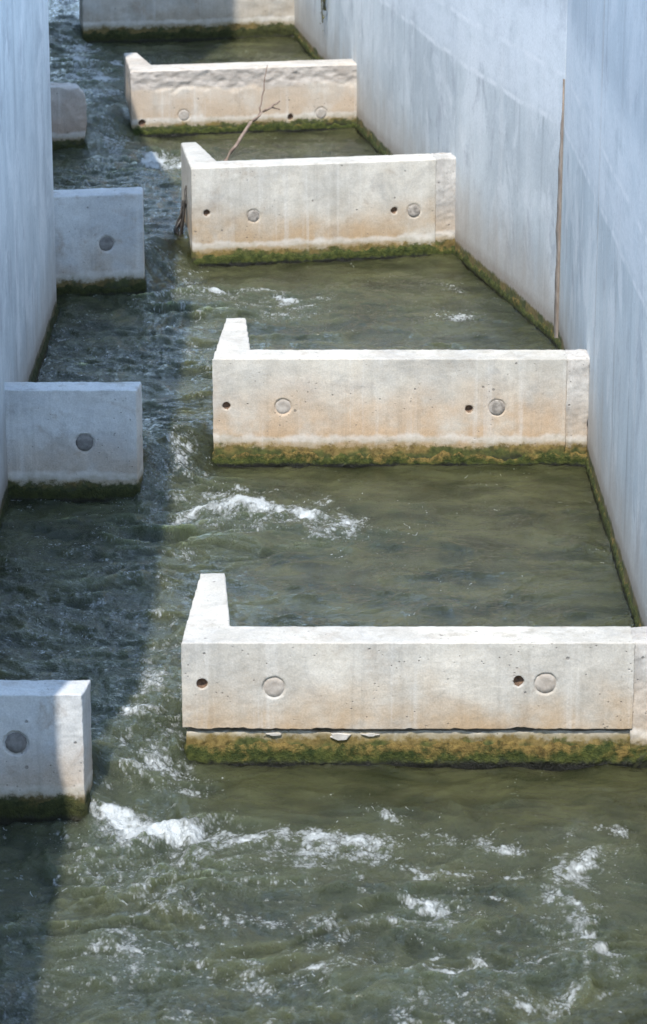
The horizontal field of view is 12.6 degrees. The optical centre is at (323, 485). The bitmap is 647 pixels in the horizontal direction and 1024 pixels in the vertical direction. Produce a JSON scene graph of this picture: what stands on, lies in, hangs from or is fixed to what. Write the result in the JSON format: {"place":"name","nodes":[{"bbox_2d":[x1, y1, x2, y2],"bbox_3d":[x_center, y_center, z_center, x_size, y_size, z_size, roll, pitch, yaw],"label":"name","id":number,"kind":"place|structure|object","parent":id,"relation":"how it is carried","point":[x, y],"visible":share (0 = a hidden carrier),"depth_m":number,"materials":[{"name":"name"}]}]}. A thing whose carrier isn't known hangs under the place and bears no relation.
{"place":"outdoors","nodes":[
{"label":"outdoors","id":0,"kind":"place"},
{"bbox_2d":[0,0,646,1023],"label":"water","id":1,"kind":"structure","parent":0,"point":[164,880],"depth_m":9.73,"materials":[{"name":"green liquid"}]},
{"bbox_2d":[224,65,279,160],"bbox_3d":[-0.408,-1.781,15.309,0.065,0.782,0.522,14,22,36],"label":"dead branch","id":2,"kind":"object","parent":1,"relation":"in","point":[235,146],"visible":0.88,"depth_m":15.34,"materials":[{"name":"brown wood"}]},
{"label":"channel bed","id":3,"kind":"structure","parent":0,"visible":0},
{"bbox_2d":[0,0,58,528],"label":"channel wall","id":4,"kind":"structure","parent":3,"relation":"on","point":[29,311],"depth_m":12.21,"materials":[{"name":"concrete"}]},
{"bbox_2d":[0,680,92,825],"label":"side block","id":5,"kind":"structure","parent":4,"relation":"attached to","point":[46,771],"depth_m":8.85,"materials":[{"name":"concrete"}]},
{"bbox_2d":[50,82,86,150],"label":"side block","id":6,"kind":"structure","parent":4,"relation":"attached to","point":[68,114],"depth_m":16.67,"materials":[{"name":"concrete"}]},
{"bbox_2d":[4,382,142,501],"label":"side block","id":7,"kind":"structure","parent":4,"relation":"attached to","point":[75,441],"depth_m":11.40,"materials":[{"name":"concrete"}]},
{"bbox_2d":[53,187,146,295],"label":"side block","id":8,"kind":"structure","parent":4,"relation":"attached to","point":[99,240],"depth_m":13.99,"materials":[{"name":"concrete"}]},
{"bbox_2d":[79,0,294,42],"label":"exit wall","id":9,"kind":"structure","parent":3,"relation":"on","point":[137,21],"depth_m":19.62,"materials":[{"name":"concrete"}]},
{"bbox_2d":[124,53,356,137],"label":"cross wall","id":10,"kind":"structure","parent":3,"relation":"on","point":[171,100],"depth_m":17.20,"materials":[{"name":"concrete"}]},
{"bbox_2d":[181,142,455,266],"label":"cross wall","id":11,"kind":"structure","parent":3,"relation":"on","point":[243,213],"depth_m":14.66,"materials":[{"name":"concrete"}]},
{"bbox_2d":[174,186,186,234],"bbox_3d":[-0.769,-1.315,14.784,0.156,0.376,0.224,0,18,0],"label":"caught debris","id":12,"kind":"object","parent":11,"relation":"on","point":[180,222],"visible":0.42,"depth_m":14.80,"materials":[{"name":"brown wood"}]},
{"bbox_2d":[212,318,589,467],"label":"cross wall","id":13,"kind":"structure","parent":3,"relation":"on","point":[343,408],"depth_m":11.83,"materials":[{"name":"concrete"}]},
{"bbox_2d":[181,573,646,770],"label":"cross wall","id":14,"kind":"structure","parent":3,"relation":"on","point":[559,698],"depth_m":9.24,"materials":[{"name":"concrete"}]},
{"bbox_2d":[293,0,646,626],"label":"channel wall","id":15,"kind":"structure","parent":3,"relation":"on","point":[530,116],"depth_m":13.13,"materials":[{"name":"concrete"}]},
{"bbox_2d":[320,0,325,30],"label":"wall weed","id":16,"kind":"object","parent":15,"relation":"attached to","point":[324,7],"depth_m":18.26,"materials":[{"name":"green plant"}]}
]}

